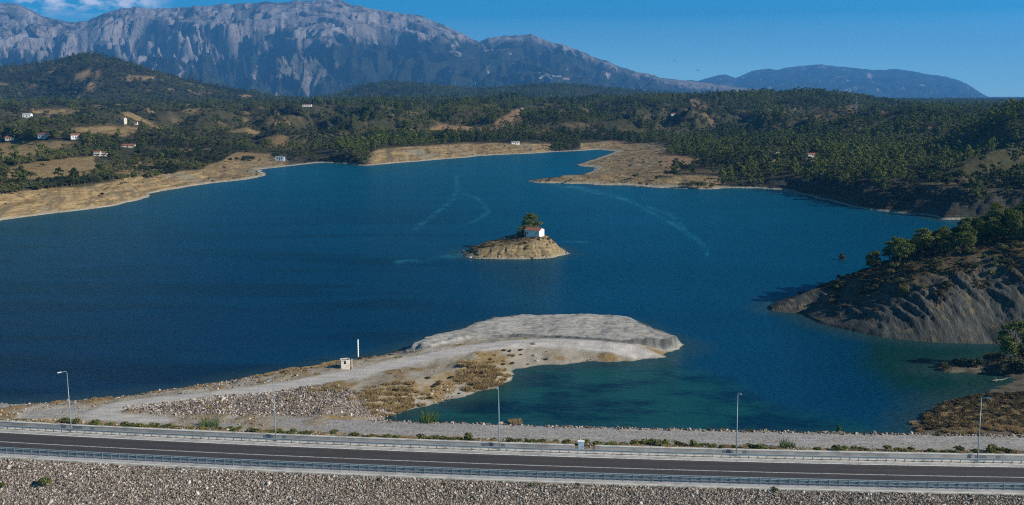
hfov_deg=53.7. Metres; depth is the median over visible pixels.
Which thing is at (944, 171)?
pine tree
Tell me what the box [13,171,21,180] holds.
pine tree
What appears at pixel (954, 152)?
pine tree
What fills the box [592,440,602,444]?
green bush
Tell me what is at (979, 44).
sky
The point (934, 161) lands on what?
pine tree
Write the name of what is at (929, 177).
pine tree
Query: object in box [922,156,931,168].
pine tree
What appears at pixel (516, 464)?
road marking
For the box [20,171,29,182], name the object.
pine tree
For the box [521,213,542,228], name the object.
pine tree
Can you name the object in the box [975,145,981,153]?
pine tree
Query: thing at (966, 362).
thicket bush
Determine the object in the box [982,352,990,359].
thicket bush
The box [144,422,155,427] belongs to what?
green bush
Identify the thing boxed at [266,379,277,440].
street lamp
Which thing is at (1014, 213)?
pine tree
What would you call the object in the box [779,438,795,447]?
reed clump
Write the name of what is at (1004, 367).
thicket bush
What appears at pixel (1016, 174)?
pine tree
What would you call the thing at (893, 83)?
mountain
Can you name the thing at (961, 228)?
pine tree
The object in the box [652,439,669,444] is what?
green bush
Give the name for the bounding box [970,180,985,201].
pine tree
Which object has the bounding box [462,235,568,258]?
islet
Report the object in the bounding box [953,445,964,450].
green bush
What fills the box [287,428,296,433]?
green bush
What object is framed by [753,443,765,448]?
green bush
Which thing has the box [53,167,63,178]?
pine tree
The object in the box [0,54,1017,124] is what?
hills
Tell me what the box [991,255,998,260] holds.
green bush
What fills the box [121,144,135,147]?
house
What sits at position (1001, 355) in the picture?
thicket bush
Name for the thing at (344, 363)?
ruined hut
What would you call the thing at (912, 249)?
pine tree
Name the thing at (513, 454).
edge marking
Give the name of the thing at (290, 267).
lake water
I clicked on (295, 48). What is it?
mountains
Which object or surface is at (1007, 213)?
pine tree
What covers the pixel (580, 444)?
utility cabinet
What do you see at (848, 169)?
pine tree
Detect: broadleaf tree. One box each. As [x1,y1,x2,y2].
[10,181,20,192]
[21,182,28,190]
[63,176,74,185]
[144,171,153,177]
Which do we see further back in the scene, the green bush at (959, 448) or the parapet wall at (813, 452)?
the green bush at (959, 448)
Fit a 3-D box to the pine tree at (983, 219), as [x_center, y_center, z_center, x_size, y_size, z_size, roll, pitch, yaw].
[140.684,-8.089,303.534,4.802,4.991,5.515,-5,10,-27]
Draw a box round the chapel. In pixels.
[524,227,544,236]
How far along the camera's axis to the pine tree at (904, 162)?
573.19 m
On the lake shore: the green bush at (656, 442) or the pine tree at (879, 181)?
the pine tree at (879, 181)
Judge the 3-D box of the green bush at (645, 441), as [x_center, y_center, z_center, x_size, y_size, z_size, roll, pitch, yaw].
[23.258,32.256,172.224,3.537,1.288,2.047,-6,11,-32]
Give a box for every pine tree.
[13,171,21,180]
[15,165,26,179]
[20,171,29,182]
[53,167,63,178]
[69,169,78,183]
[516,225,524,236]
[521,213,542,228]
[825,171,835,181]
[828,161,839,179]
[845,165,852,175]
[849,174,858,185]
[853,170,861,182]
[858,159,870,175]
[865,250,880,266]
[875,159,884,179]
[875,173,887,191]
[876,168,889,182]
[879,177,890,191]
[881,241,895,259]
[883,159,892,168]
[889,236,905,250]
[889,238,910,260]
[890,165,899,181]
[895,184,902,195]
[897,160,908,175]
[898,166,906,181]
[905,169,913,181]
[907,243,916,257]
[910,232,930,252]
[912,228,933,249]
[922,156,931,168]
[925,170,933,179]
[927,159,937,169]
[931,233,944,249]
[932,172,940,184]
[933,226,951,240]
[937,157,946,170]
[941,168,951,185]
[945,158,954,168]
[945,172,954,185]
[947,150,959,162]
[947,233,957,244]
[950,227,958,233]
[952,232,967,247]
[957,217,976,229]
[957,223,973,244]
[962,175,975,190]
[962,226,979,245]
[962,233,975,248]
[963,145,972,158]
[966,148,973,156]
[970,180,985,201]
[972,218,987,225]
[973,219,986,233]
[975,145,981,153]
[975,163,988,180]
[975,229,983,240]
[978,215,989,218]
[983,219,1003,238]
[985,138,994,148]
[987,202,1004,219]
[988,137,997,147]
[992,176,1000,185]
[992,210,1005,225]
[994,320,1023,356]
[996,226,1009,236]
[997,168,1003,181]
[1003,210,1016,224]
[1006,210,1023,229]
[1008,163,1021,185]
[1008,222,1023,239]
[1011,172,1022,187]
[1012,149,1019,162]
[1013,144,1023,156]
[1016,226,1023,237]
[1017,203,1023,214]
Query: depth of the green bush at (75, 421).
180.20 m
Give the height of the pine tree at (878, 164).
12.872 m
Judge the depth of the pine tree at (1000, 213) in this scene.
298.97 m
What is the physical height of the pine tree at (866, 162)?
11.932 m
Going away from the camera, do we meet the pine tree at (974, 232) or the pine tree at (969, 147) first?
the pine tree at (974, 232)
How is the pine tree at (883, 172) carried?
on the lake shore
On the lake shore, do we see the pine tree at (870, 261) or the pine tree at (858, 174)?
the pine tree at (858, 174)
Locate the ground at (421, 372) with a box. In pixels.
[0,338,1023,495]
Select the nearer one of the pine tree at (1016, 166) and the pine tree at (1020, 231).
the pine tree at (1020, 231)
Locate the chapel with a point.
(533, 232)
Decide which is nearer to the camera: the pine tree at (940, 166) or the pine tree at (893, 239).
the pine tree at (893, 239)
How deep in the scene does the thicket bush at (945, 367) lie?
228.60 m
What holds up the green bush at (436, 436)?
on the ground at (421, 372)
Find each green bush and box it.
[38,476,51,485]
[60,417,69,422]
[71,417,80,423]
[89,419,100,424]
[100,422,114,425]
[119,421,135,426]
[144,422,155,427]
[158,423,174,427]
[230,425,242,431]
[247,427,262,431]
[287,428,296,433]
[348,432,359,436]
[416,433,425,438]
[433,435,445,439]
[438,436,455,439]
[462,432,472,440]
[505,437,518,441]
[561,438,570,443]
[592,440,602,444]
[629,439,638,443]
[640,438,654,444]
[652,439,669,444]
[672,440,687,445]
[689,439,699,446]
[743,443,754,448]
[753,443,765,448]
[831,444,843,450]
[850,445,862,449]
[888,262,898,266]
[892,447,908,451]
[899,286,909,291]
[928,449,938,452]
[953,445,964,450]
[971,448,982,452]
[985,445,995,452]
[989,444,1005,451]
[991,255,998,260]
[1002,448,1015,453]
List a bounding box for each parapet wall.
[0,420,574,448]
[595,445,1023,458]
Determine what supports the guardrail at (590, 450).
on the sidewalk
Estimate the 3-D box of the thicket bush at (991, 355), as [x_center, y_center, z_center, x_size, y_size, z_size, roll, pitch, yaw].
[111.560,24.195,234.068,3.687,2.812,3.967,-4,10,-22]
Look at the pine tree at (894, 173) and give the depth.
570.18 m
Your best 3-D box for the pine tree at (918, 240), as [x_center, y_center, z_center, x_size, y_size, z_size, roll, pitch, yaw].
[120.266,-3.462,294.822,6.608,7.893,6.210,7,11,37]
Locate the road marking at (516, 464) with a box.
[0,441,1023,477]
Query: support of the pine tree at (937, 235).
on the headland
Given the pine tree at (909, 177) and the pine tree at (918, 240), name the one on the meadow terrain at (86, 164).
the pine tree at (909, 177)
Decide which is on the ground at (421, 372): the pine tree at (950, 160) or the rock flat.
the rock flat
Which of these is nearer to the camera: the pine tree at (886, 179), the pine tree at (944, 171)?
the pine tree at (944, 171)
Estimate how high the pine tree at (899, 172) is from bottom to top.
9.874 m
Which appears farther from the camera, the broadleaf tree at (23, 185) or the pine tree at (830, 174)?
the pine tree at (830, 174)
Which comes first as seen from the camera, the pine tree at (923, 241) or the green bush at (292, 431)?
the green bush at (292, 431)
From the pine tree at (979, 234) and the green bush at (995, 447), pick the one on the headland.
the pine tree at (979, 234)
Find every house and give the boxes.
[5,136,14,140]
[22,113,32,117]
[37,133,47,138]
[70,133,79,139]
[93,151,101,155]
[120,117,126,123]
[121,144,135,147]
[275,156,284,160]
[806,153,814,157]
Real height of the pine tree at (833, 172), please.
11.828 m
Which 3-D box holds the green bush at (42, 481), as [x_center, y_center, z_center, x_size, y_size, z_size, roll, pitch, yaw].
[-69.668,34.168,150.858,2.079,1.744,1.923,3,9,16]
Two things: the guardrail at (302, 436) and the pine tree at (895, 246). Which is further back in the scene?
the pine tree at (895, 246)
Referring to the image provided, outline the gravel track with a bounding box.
[0,338,1023,450]
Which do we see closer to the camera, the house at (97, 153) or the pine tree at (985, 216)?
the pine tree at (985, 216)
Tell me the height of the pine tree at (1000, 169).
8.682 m
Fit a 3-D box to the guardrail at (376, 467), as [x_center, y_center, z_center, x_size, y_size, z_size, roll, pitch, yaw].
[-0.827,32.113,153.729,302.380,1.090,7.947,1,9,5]
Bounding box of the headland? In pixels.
[767,229,1023,344]
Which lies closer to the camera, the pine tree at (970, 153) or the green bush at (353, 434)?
the green bush at (353, 434)
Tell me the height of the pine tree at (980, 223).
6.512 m
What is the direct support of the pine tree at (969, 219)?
on the headland
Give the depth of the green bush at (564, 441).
170.73 m
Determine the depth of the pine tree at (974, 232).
288.04 m
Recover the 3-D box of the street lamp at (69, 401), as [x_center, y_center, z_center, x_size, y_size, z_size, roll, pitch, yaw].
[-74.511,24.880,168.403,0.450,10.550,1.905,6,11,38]
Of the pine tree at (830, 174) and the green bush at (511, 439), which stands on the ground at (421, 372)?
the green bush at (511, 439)
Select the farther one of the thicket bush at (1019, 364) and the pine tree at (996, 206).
the pine tree at (996, 206)
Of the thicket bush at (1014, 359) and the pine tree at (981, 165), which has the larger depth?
the pine tree at (981, 165)
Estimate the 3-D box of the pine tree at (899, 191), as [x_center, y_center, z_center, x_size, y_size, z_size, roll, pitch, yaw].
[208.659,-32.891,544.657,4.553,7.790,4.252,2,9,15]
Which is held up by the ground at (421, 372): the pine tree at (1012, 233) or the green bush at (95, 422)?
the green bush at (95, 422)
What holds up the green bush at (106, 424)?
on the ground at (421, 372)
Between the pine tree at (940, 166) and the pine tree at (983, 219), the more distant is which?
the pine tree at (940, 166)
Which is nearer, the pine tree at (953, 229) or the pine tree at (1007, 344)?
the pine tree at (1007, 344)
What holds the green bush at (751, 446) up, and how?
on the ground at (421, 372)
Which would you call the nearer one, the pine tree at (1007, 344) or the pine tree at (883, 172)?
the pine tree at (1007, 344)
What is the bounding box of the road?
[0,432,1023,487]
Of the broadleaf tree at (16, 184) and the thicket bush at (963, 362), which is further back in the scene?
the broadleaf tree at (16, 184)
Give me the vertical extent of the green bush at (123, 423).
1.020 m
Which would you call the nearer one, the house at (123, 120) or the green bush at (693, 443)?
the green bush at (693, 443)
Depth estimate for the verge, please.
149.58 m
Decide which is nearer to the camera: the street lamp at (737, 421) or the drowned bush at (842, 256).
the street lamp at (737, 421)
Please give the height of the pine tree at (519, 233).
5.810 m
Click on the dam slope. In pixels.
(202, 484)
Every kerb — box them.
[0,430,1023,466]
[0,456,1023,494]
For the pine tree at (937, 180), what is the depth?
542.41 m
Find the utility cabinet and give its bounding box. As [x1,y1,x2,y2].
[578,440,584,448]
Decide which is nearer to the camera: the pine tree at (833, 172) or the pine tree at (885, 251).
the pine tree at (885, 251)
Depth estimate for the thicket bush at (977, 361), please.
229.10 m
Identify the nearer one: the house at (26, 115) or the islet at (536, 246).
the islet at (536, 246)
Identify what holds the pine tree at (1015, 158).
on the meadow terrain at (86, 164)
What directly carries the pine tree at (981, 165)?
on the meadow terrain at (86, 164)
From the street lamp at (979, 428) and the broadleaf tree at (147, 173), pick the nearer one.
the street lamp at (979, 428)
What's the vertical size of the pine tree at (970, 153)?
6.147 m
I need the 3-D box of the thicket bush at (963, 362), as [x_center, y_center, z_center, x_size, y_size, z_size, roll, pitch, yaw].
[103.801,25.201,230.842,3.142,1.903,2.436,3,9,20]
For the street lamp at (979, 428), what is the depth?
155.03 m
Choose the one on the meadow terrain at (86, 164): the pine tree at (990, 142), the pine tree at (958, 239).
the pine tree at (990, 142)
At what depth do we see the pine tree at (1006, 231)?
287.73 m
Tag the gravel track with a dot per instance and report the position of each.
(111, 412)
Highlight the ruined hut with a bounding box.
[340,358,352,368]
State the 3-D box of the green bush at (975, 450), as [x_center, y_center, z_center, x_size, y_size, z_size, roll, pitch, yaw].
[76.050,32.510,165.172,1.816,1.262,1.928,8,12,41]
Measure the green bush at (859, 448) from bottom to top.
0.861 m
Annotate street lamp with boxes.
[57,371,71,431]
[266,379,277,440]
[496,387,500,449]
[735,392,741,456]
[977,397,990,461]
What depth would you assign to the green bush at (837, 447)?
167.38 m
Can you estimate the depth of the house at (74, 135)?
988.47 m
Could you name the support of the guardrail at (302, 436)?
on the sidewalk
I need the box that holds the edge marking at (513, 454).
[1,432,1004,466]
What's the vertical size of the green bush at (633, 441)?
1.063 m
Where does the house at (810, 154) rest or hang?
on the meadow terrain at (86, 164)
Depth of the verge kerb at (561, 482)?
148.13 m
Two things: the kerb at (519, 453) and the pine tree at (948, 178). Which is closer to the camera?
the kerb at (519, 453)
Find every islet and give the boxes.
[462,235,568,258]
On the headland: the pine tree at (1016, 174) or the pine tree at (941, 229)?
the pine tree at (941, 229)
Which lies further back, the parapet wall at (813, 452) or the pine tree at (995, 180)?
the pine tree at (995, 180)
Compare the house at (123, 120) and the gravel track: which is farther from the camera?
the house at (123, 120)
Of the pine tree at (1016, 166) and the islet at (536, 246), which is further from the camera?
the pine tree at (1016, 166)
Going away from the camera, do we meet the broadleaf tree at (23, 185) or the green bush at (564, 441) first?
the green bush at (564, 441)
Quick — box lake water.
[0,149,1016,433]
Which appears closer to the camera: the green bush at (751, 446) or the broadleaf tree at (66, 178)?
the green bush at (751, 446)
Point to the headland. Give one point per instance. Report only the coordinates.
(967, 312)
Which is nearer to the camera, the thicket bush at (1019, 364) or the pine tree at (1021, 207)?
the thicket bush at (1019, 364)
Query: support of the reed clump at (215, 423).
on the ground at (421, 372)
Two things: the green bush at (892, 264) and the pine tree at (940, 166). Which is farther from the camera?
the pine tree at (940, 166)
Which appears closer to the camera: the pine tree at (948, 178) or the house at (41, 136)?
the pine tree at (948, 178)
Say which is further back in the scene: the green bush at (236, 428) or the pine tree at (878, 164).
the pine tree at (878, 164)
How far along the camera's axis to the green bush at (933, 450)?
165.60 m
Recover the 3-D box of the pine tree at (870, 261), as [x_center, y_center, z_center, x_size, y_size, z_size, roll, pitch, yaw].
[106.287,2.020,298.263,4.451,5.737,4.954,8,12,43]
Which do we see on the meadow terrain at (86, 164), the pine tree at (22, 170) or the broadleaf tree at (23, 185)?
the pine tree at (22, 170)
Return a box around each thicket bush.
[942,364,951,369]
[950,359,960,365]
[957,358,968,365]
[960,358,972,365]
[970,358,985,365]
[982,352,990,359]
[986,352,997,361]
[992,351,1008,360]
[996,361,1015,373]
[997,358,1012,365]
[1008,356,1019,365]
[1008,358,1023,371]
[1011,347,1023,357]
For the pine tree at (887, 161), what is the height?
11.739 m
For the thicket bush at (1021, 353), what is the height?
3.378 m
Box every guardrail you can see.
[0,425,1023,463]
[0,447,1023,489]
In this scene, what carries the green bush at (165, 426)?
on the ground at (421, 372)
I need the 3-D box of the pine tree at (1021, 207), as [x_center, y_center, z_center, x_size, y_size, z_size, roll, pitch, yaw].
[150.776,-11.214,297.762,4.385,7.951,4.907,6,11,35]
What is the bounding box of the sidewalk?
[0,427,1023,464]
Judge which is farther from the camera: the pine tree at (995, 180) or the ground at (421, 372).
the pine tree at (995, 180)
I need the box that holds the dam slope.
[0,458,1023,504]
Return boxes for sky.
[0,0,1023,96]
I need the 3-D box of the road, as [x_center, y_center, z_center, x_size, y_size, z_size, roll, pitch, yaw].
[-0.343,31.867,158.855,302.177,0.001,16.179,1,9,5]
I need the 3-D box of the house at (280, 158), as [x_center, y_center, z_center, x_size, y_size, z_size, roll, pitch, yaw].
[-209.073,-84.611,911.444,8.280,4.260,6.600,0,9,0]
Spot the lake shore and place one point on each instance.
(947, 203)
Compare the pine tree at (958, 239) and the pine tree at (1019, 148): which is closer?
the pine tree at (958, 239)
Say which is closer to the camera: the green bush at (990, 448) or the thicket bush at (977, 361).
the green bush at (990, 448)
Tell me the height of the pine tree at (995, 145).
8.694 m
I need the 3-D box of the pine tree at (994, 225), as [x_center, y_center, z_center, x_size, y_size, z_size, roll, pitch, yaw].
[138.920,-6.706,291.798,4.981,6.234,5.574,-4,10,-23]
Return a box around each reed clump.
[201,414,220,427]
[418,410,440,423]
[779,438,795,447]
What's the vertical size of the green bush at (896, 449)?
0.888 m
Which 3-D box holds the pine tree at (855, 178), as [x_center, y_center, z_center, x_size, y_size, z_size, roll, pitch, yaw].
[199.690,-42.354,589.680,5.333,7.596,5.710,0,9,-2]
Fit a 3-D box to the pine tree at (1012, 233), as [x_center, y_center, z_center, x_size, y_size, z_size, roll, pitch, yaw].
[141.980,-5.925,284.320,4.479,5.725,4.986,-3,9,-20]
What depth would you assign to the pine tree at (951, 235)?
294.52 m
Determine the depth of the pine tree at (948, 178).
532.33 m
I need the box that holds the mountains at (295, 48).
[0,0,757,96]
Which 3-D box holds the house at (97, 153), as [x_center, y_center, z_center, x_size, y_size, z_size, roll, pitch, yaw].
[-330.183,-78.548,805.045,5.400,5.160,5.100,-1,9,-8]
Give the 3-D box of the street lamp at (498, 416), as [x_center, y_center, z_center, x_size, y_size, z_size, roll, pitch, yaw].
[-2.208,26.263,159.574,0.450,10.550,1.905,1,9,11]
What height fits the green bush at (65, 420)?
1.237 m
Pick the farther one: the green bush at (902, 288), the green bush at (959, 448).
the green bush at (902, 288)
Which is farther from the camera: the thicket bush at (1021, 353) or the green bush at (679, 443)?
the thicket bush at (1021, 353)
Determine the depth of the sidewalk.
160.07 m
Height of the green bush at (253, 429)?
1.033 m
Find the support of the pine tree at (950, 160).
on the meadow terrain at (86, 164)
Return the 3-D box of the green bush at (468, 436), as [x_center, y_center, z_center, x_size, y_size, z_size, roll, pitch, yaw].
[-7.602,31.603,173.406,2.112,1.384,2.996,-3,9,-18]
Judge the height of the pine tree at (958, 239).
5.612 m
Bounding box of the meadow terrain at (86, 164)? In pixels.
[0,104,1023,190]
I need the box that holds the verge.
[0,451,1023,492]
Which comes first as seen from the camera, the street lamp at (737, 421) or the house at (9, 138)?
the street lamp at (737, 421)
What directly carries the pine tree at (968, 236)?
on the headland
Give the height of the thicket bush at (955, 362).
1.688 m
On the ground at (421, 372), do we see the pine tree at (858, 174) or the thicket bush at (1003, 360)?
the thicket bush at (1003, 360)
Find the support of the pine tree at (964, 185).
on the lake shore
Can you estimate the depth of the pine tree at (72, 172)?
565.08 m
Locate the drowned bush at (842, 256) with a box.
[839,253,845,259]
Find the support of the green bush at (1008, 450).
on the ground at (421, 372)
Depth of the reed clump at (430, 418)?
186.07 m
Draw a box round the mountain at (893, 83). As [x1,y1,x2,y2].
[687,64,1023,97]
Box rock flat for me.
[402,313,681,351]
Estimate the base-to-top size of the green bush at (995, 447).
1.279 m
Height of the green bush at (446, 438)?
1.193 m
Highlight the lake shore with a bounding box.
[0,142,1023,219]

